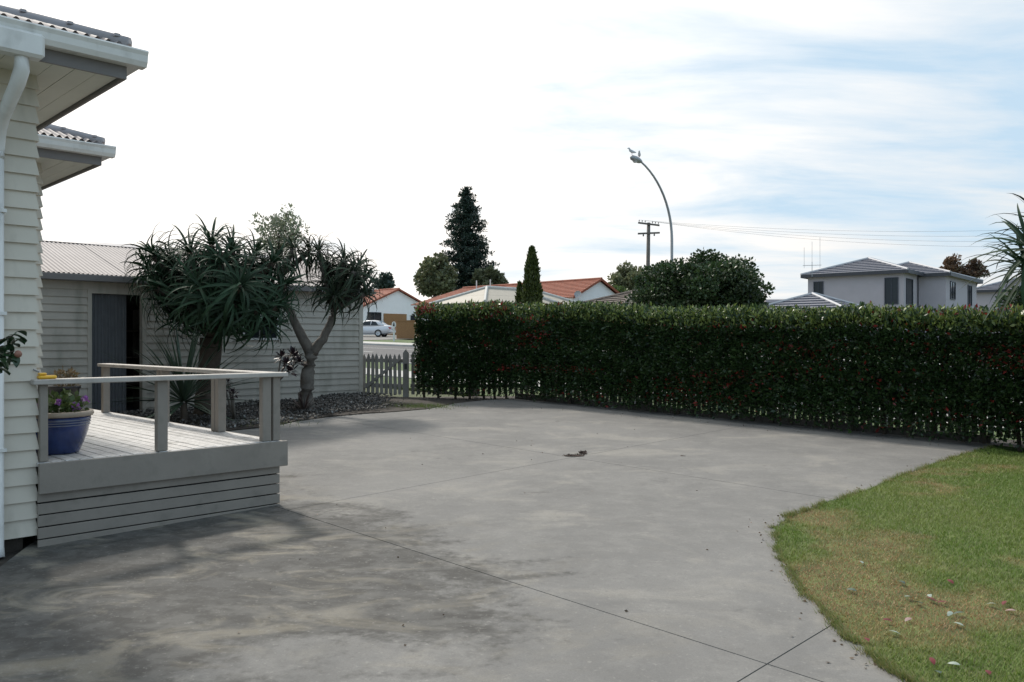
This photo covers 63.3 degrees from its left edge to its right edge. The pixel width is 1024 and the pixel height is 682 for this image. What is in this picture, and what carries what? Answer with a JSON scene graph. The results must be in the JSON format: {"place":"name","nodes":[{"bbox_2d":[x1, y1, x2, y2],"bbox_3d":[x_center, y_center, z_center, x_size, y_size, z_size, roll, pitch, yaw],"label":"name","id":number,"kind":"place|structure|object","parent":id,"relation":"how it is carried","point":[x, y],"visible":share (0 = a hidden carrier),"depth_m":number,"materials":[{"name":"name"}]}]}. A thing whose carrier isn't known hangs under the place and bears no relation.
{"place":"outdoors","nodes":[
{"label":"outdoors","id":0,"kind":"place"},
{"bbox_2d":[0,0,1023,300],"label":"sky","id":1,"kind":"structure","parent":0,"point":[863,120],"materials":[{"name":"white"}]},
{"bbox_2d":[25,339,1023,543],"bbox_3d":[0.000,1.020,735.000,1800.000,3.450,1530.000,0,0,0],"label":"ground","id":2,"kind":"structure","parent":0,"point":[29,539],"depth_m":19.05,"materials":[{"name":"grey concrete"}]},
{"bbox_2d":[0,4,148,557],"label":"weatherboard house","id":3,"kind":"structure","parent":2,"relation":"on","point":[52,70],"depth_m":6.23,"materials":[{"name":"beige paint"}]},
{"bbox_2d":[40,238,377,413],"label":"weatherboard shed","id":4,"kind":"structure","parent":2,"relation":"on","point":[89,306],"depth_m":15.01,"materials":[{"name":"paint"}]},
{"bbox_2d":[92,294,125,413],"bbox_3d":[-7.055,0.253,14.526,0.588,2.135,0.016,0,0,-45],"label":"sliding door","id":5,"kind":"structure","parent":4,"relation":"in","point":[108,311],"depth_m":14.56,"materials":[{"name":"grey glass"}]},
{"bbox_2d":[126,309,139,408],"bbox_3d":[-7.436,0.350,15.524,0.900,1.900,0.450,0,0,-45],"label":"storage shelf","id":6,"kind":"object","parent":4,"relation":"on","point":[136,342],"visible":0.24,"depth_m":15.85,"materials":[{"name":"grey wood"}]},
{"bbox_2d":[246,338,276,339],"bbox_3d":[-4.995,-0.040,16.505,0.700,0.040,0.054,0,0,-45],"label":"window frame","id":7,"kind":"structure","parent":4,"relation":"in","point":[251,338],"depth_m":16.48,"materials":[{"name":"white paint"}]},
{"bbox_2d":[248,203,309,254],"bbox_3d":[-7.530,-1.741,27.015,1.934,5.553,1.969,0,0,0],"label":"broadleaf tree","id":8,"kind":"object","parent":2,"relation":"on","point":[282,227],"visible":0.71,"depth_m":26.77,"materials":[{"name":"green plant"}]},
{"bbox_2d":[127,395,453,430],"bbox_3d":[-4.643,1.292,14.506,8.891,0.208,3.280,0,0,-45],"label":"garden bed","id":9,"kind":"object","parent":2,"relation":"on","point":[420,400],"visible":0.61,"depth_m":15.57,"materials":[{"name":"soil"}]},
{"bbox_2d":[93,318,255,428],"bbox_3d":[-5.195,0.655,13.298,2.825,2.228,2.998,0,0,0],"label":"cabbage plant","id":10,"kind":"object","parent":9,"relation":"on","point":[184,390],"visible":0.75,"depth_m":13.24,"materials":[{"name":"green plant"}]},
{"bbox_2d":[119,213,317,418],"bbox_3d":[-5.100,-0.362,14.189,3.428,3.493,2.655,0,0,30],"label":"tree aloe","id":11,"kind":"object","parent":9,"relation":"on","point":[220,293],"visible":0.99,"depth_m":13.56,"materials":[{"name":"green plant"}]},
{"bbox_2d":[226,379,241,418],"bbox_3d":[-4.647,0.949,13.599,0.536,0.793,0.246,0,0,39],"label":"aeonium","id":12,"kind":"object","parent":9,"relation":"on","point":[232,406],"visible":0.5,"depth_m":13.58,"materials":[{"name":"green plant"}]},
{"bbox_2d":[195,418,317,426],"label":"weeds","id":13,"kind":"object","parent":9,"relation":"on","point":[280,424],"visible":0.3,"depth_m":13.44,"materials":[{"name":"green plant"}]},
{"bbox_2d":[113,391,410,428],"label":"mulch stones","id":14,"kind":"object","parent":9,"relation":"on","point":[342,405],"visible":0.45,"depth_m":14.97,"materials":[{"name":"grey gravel"}]},
{"bbox_2d":[275,346,307,380],"bbox_3d":[-3.865,0.691,14.610,0.510,1.237,0.627,0,0,45],"label":"aeonium","id":15,"kind":"object","parent":9,"relation":"on","point":[293,353],"visible":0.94,"depth_m":14.58,"materials":[{"name":"grey plant"}]},
{"bbox_2d":[284,389,323,410],"bbox_3d":[-3.756,1.071,14.988,0.683,0.445,0.865,0,0,0],"label":"bromeliad","id":16,"kind":"object","parent":9,"relation":"on","point":[304,405],"visible":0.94,"depth_m":14.98,"materials":[{"name":"green plant"}]},
{"bbox_2d":[265,230,387,409],"bbox_3d":[-3.512,-0.313,15.135,2.355,3.384,1.974,0,0,-24],"label":"tree aloe","id":17,"kind":"object","parent":9,"relation":"on","point":[341,287],"visible":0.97,"depth_m":15.05,"materials":[{"name":"green plant"}]},
{"bbox_2d":[363,335,395,339],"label":"driveway apron","id":18,"kind":"object","parent":2,"relation":"on","point":[374,337],"visible":0.2,"depth_m":67.52,"materials":[{"name":"concrete"}]},
{"bbox_2d":[363,320,395,336],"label":"parked car","id":19,"kind":"object","parent":18,"relation":"on","point":[379,328],"visible":0.53,"depth_m":69.44,"materials":[{"name":"silver metal"}]},
{"bbox_2d":[371,271,395,288],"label":"tree","id":20,"kind":"object","parent":2,"relation":"on","point":[387,281],"visible":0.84,"depth_m":139.06,"materials":[{"name":"green plant"}]},
{"bbox_2d":[363,288,419,334],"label":"gabled house","id":21,"kind":"structure","parent":2,"relation":"on","point":[396,305],"depth_m":81.56,"materials":[{"name":"white paint"}]},
{"bbox_2d":[367,312,380,320],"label":"window","id":22,"kind":"structure","parent":21,"relation":"in","point":[377,316],"depth_m":79.96,"materials":[{"name":"grey glass"}]},
{"bbox_2d":[403,349,408,396],"bbox_3d":[-2.290,0.718,17.924,0.120,1.080,0.112,0,0,0],"label":"gate post","id":23,"kind":"object","parent":2,"relation":"on","point":[405,373],"visible":0.84,"depth_m":17.88,"materials":[{"name":"grey wood"}]},
{"bbox_2d":[363,353,402,393],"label":"picket gate","id":24,"kind":"structure","parent":23,"relation":"attached to","point":[375,374],"depth_m":18.09,"materials":[{"name":"grey wood"}]},
{"bbox_2d":[396,320,421,339],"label":"garden wall","id":25,"kind":"structure","parent":2,"relation":"on","point":[405,329],"depth_m":64.02,"materials":[{"name":"brown wood"}]},
{"bbox_2d":[413,250,458,297],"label":"broadleaf tree","id":26,"kind":"object","parent":2,"relation":"on","point":[435,275],"visible":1,"depth_m":103.87,"materials":[{"name":"green plant"}]},
{"bbox_2d":[431,186,499,297],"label":"norfolk pine","id":27,"kind":"object","parent":2,"relation":"on","point":[470,248],"visible":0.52,"depth_m":110.91,"materials":[{"name":"green plant"}]},
{"bbox_2d":[470,264,508,285],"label":"broadleaf tree","id":28,"kind":"object","parent":2,"relation":"on","point":[481,276],"visible":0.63,"depth_m":106.90,"materials":[{"name":"green plant"}]},
{"bbox_2d":[0,399,992,681],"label":"concrete yard","id":29,"kind":"structure","parent":2,"relation":"on","point":[510,545],"depth_m":5.81,"materials":[{"name":"grey concrete"}]},
{"bbox_2d":[0,330,26,374],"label":"camellia bush","id":30,"kind":"object","parent":29,"relation":"on","point":[12,356],"visible":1,"depth_m":4.82,"materials":[{"name":"green plant"}]},
{"bbox_2d":[0,537,29,565],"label":"soil strip","id":31,"kind":"object","parent":29,"relation":"on","point":[9,556],"depth_m":6.18,"materials":[{"name":"black soil"}]},
{"bbox_2d":[30,363,287,546],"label":"timber deck","id":32,"kind":"structure","parent":29,"relation":"on","point":[118,473],"depth_m":7.04,"materials":[{"name":"beige paint"}]},
{"bbox_2d":[33,369,56,378],"bbox_3d":[-3.556,0.248,6.316,0.060,0.082,0.163,0,0,40],"label":"plastic tool","id":33,"kind":"object","parent":32,"relation":"on","point":[42,376],"visible":1,"depth_m":6.29,"materials":[{"name":"plastic"}]},
{"bbox_2d":[35,388,93,454],"bbox_3d":[-3.736,0.653,6.830,0.536,0.531,0.536,0,0,0],"label":"plant pot","id":34,"kind":"object","parent":32,"relation":"on","point":[69,420],"visible":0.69,"depth_m":6.71,"materials":[{"name":"blue ceramic"}]},
{"bbox_2d":[48,365,82,401],"bbox_3d":[-5.819,0.607,10.783,0.405,0.622,0.400,0,0,0],"label":"flowering plant","id":35,"kind":"object","parent":34,"relation":"in","point":[58,388],"visible":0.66,"depth_m":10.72,"materials":[{"name":"green plant"}]},
{"bbox_2d":[387,402,455,409],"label":"weeds","id":36,"kind":"object","parent":29,"relation":"on","point":[423,405],"visible":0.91,"depth_m":15.85,"materials":[{"name":"green plant"}]},
{"bbox_2d":[562,454,584,456],"bbox_3d":[0.769,1.426,10.350,0.286,0.056,0.149,0,0,0],"label":"debris clump","id":37,"kind":"object","parent":29,"relation":"on","point":[572,455],"visible":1,"depth_m":10.33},
{"bbox_2d":[237,402,970,668],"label":"leaf litter","id":38,"kind":"object","parent":29,"relation":"on","point":[626,610],"visible":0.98,"depth_m":6.11,"materials":[{"name":"brown plant"}]},
{"bbox_2d":[429,286,575,340],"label":"house","id":39,"kind":"structure","parent":2,"relation":"on","point":[485,294],"depth_m":55.57,"materials":[{"name":"beige brick"}]},
{"bbox_2d":[411,277,619,319],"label":"gabled house","id":40,"kind":"structure","parent":2,"relation":"on","point":[591,288],"depth_m":63.56,"materials":[{"name":"white paint"}]},
{"bbox_2d":[574,291,580,297],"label":"satellite dish","id":41,"kind":"object","parent":40,"relation":"attached to","point":[577,294],"visible":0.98,"depth_m":60.58,"materials":[{"name":"metal"}]},
{"bbox_2d":[514,280,522,318],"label":"cypress tree","id":42,"kind":"object","parent":2,"relation":"on","point":[518,289],"visible":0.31,"depth_m":45.20,"materials":[{"name":"green plant"}]},
{"bbox_2d":[519,245,543,320],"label":"cypress tree","id":43,"kind":"object","parent":2,"relation":"on","point":[532,290],"visible":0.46,"depth_m":44.72,"materials":[{"name":"green plant"}]},
{"bbox_2d":[363,341,855,361],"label":"footpath","id":44,"kind":"structure","parent":2,"relation":"on","point":[405,343],"depth_m":52.86,"materials":[{"name":"concrete"}]},
{"bbox_2d":[613,285,628,292],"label":"broadleaf tree","id":45,"kind":"object","parent":2,"relation":"on","point":[620,289],"visible":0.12,"depth_m":75.70,"materials":[{"name":"green plant"}]},
{"bbox_2d":[607,260,643,291],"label":"broadleaf tree","id":46,"kind":"object","parent":2,"relation":"on","point":[623,275],"visible":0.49,"depth_m":81.31,"materials":[{"name":"green plant"}]},
{"bbox_2d":[638,220,659,269],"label":"power pole","id":47,"kind":"object","parent":2,"relation":"on","point":[648,232],"visible":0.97,"depth_m":59.88,"materials":[{"name":"grey wood"}]},
{"bbox_2d":[645,220,995,231],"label":"power line","id":48,"kind":"object","parent":47,"relation":"attached to","point":[836,230],"visible":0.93,"depth_m":59.04,"materials":[{"name":"metal"}]},
{"bbox_2d":[666,223,977,246],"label":"power line","id":49,"kind":"object","parent":47,"relation":"attached to","point":[842,241],"visible":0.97,"depth_m":59.55,"materials":[{"name":"metal"}]},
{"bbox_2d":[659,222,993,241],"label":"power line","id":50,"kind":"object","parent":47,"relation":"attached to","point":[853,238],"visible":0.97,"depth_m":59.37,"materials":[{"name":"metal"}]},
{"bbox_2d":[652,221,1015,235],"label":"power line","id":51,"kind":"object","parent":47,"relation":"attached to","point":[797,232],"visible":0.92,"depth_m":59.45,"materials":[{"name":"metal"}]},
{"bbox_2d":[572,290,736,342],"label":"house","id":52,"kind":"structure","parent":2,"relation":"on","point":[615,298],"depth_m":51.41,"materials":[{"name":"beige brick"}]},
{"bbox_2d":[363,339,961,360],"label":"verge","id":53,"kind":"structure","parent":2,"relation":"on","point":[404,341],"depth_m":57.68,"materials":[{"name":"green plant"}]},
{"bbox_2d":[392,321,395,340],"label":"post sign","id":54,"kind":"object","parent":53,"relation":"on","point":[393,324],"visible":0.98,"depth_m":57.95,"materials":[{"name":"white paint"}]},
{"bbox_2d":[363,343,993,368],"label":"kerb","id":55,"kind":"structure","parent":2,"relation":"on","point":[409,345],"depth_m":51.02,"materials":[{"name":"concrete"}]},
{"bbox_2d":[366,362,1020,409],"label":"verge","id":56,"kind":"structure","parent":2,"relation":"on","point":[448,367],"depth_m":29.07,"materials":[{"name":"green plant"}]},
{"bbox_2d":[366,368,1021,430],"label":"footpath","id":57,"kind":"structure","parent":2,"relation":"on","point":[539,386],"depth_m":24.25,"materials":[{"name":"concrete"}]},
{"bbox_2d":[366,375,1023,451],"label":"verge","id":58,"kind":"structure","parent":2,"relation":"on","point":[1008,448],"depth_m":18.56,"materials":[{"name":"green plant"}]},
{"bbox_2d":[624,247,774,355],"bbox_3d":[4.310,-0.467,19.505,3.366,3.454,3.653,0,0,0],"label":"broadleaf tree","id":59,"kind":"object","parent":2,"relation":"on","point":[712,279],"visible":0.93,"depth_m":18.49,"materials":[{"name":"green plant"}]},
{"bbox_2d":[426,396,1023,447],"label":"hedge bed","id":60,"kind":"object","parent":2,"relation":"on","point":[464,399],"visible":0.12,"depth_m":17.59,"materials":[{"name":"soil"}]},
{"bbox_2d":[412,298,517,399],"bbox_3d":[-1.012,0.178,17.732,2.408,2.182,1.035,0,0,9],"label":"photinia hedge","id":61,"kind":"object","parent":60,"relation":"on","point":[490,344],"visible":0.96,"depth_m":17.39,"materials":[{"name":"green plant"}]},
{"bbox_2d":[410,352,533,396],"bbox_3d":[-0.850,0.706,18.015,2.700,1.000,0.170,0,0,0],"label":"picket fence","id":62,"kind":"object","parent":60,"relation":"on","point":[412,384],"visible":0.16,"depth_m":17.94,"materials":[{"name":"wood"}]},
{"bbox_2d":[515,393,990,443],"bbox_3d":[3.340,1.280,14.555,9.005,0.343,0.050,0,0,44],"label":"timber edging","id":63,"kind":"object","parent":60,"relation":"on","point":[802,422],"visible":0.34,"depth_m":13.70,"materials":[{"name":"brown wood"}]},
{"bbox_2d":[509,300,1023,450],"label":"photinia hedge","id":64,"kind":"object","parent":60,"relation":"on","point":[552,344],"visible":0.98,"depth_m":12.93,"materials":[{"name":"green plant"}]},
{"bbox_2d":[542,358,1023,438],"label":"picket fence","id":65,"kind":"object","parent":60,"relation":"on","point":[651,403],"visible":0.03,"depth_m":13.41,"materials":[{"name":"wood"}]},
{"bbox_2d":[764,299,783,302],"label":"flat roofed building","id":66,"kind":"structure","parent":2,"relation":"on","point":[770,300],"depth_m":85.00,"materials":[{"name":"grey metal"}]},
{"bbox_2d":[762,292,865,339],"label":"garage","id":67,"kind":"structure","parent":2,"relation":"on","point":[813,299],"depth_m":53.76,"materials":[{"name":"grey tile"}]},
{"bbox_2d":[800,257,983,338],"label":"two storey house","id":68,"kind":"structure","parent":2,"relation":"on","point":[875,281],"depth_m":62.58,"materials":[{"name":"grey tile"}]},
{"bbox_2d":[813,281,822,293],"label":"window","id":69,"kind":"structure","parent":68,"relation":"in","point":[817,286],"depth_m":63.88,"materials":[{"name":"grey glass"}]},
{"bbox_2d":[884,277,897,303],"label":"window","id":70,"kind":"structure","parent":68,"relation":"in","point":[890,284],"depth_m":60.48,"materials":[{"name":"grey glass"}]},
{"bbox_2d":[906,278,912,304],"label":"window","id":71,"kind":"structure","parent":68,"relation":"in","point":[909,282],"depth_m":61.11,"materials":[{"name":"grey glass"}]},
{"bbox_2d":[950,281,955,299],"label":"window","id":72,"kind":"structure","parent":68,"relation":"in","point":[952,284],"depth_m":63.68,"materials":[{"name":"grey glass"}]},
{"bbox_2d":[968,285,971,305],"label":"window","id":73,"kind":"structure","parent":68,"relation":"in","point":[969,286],"depth_m":68.24,"materials":[{"name":"grey glass"}]},
{"bbox_2d":[939,253,964,273],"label":"broadleaf tree","id":74,"kind":"object","parent":2,"relation":"on","point":[952,263],"visible":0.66,"depth_m":91.32,"materials":[{"name":"brown plant"}]},
{"bbox_2d":[959,258,989,286],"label":"broadleaf tree","id":75,"kind":"object","parent":2,"relation":"on","point":[972,269],"visible":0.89,"depth_m":89.81,"materials":[{"name":"brown plant"}]},
{"bbox_2d":[976,277,1020,332],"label":"house","id":76,"kind":"structure","parent":2,"relation":"on","point":[985,294],"depth_m":79.28,"materials":[{"name":"grey tile"}]},
{"bbox_2d":[993,279,1021,312],"bbox_3d":[9.207,0.016,14.436,1.276,2.789,1.081,0,0,0],"label":"broadleaf tree","id":77,"kind":"object","parent":2,"relation":"on","point":[1017,300],"visible":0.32,"depth_m":14.44,"materials":[{"name":"green plant"}]},
{"bbox_2d":[630,155,672,259],"bbox_3d":[6.162,-3.542,36.327,3.152,8.730,0.280,0,0,-44],"label":"street lamp","id":78,"kind":"object","parent":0,"point":[634,159],"visible":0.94,"depth_m":37.00,"materials":[{"name":"metal"}]},
{"bbox_2d":[363,345,1013,398],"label":"road","id":79,"kind":"structure","parent":0,"point":[379,350],"depth_m":44.16,"materials":[{"name":"grey asphalt"}]},
{"bbox_2d":[763,444,1023,681],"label":"lawn","id":80,"kind":"structure","parent":0,"point":[911,603],"depth_m":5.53,"materials":[{"name":"plant"}]},
{"bbox_2d":[929,657,935,664],"bbox_3d":[2.107,1.599,4.161,0.027,0.010,0.058,-2,16,10],"label":"fallen leaf","id":81,"kind":"object","parent":80,"relation":"on","point":[932,660],"visible":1,"depth_m":4.15,"materials":[{"name":"pink plant"}]},
{"bbox_2d":[959,193,1023,324],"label":"tree aloe","id":82,"kind":"object","parent":80,"relation":"on","point":[1017,260],"visible":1,"depth_m":9.51,"materials":[{"name":"green plant"}]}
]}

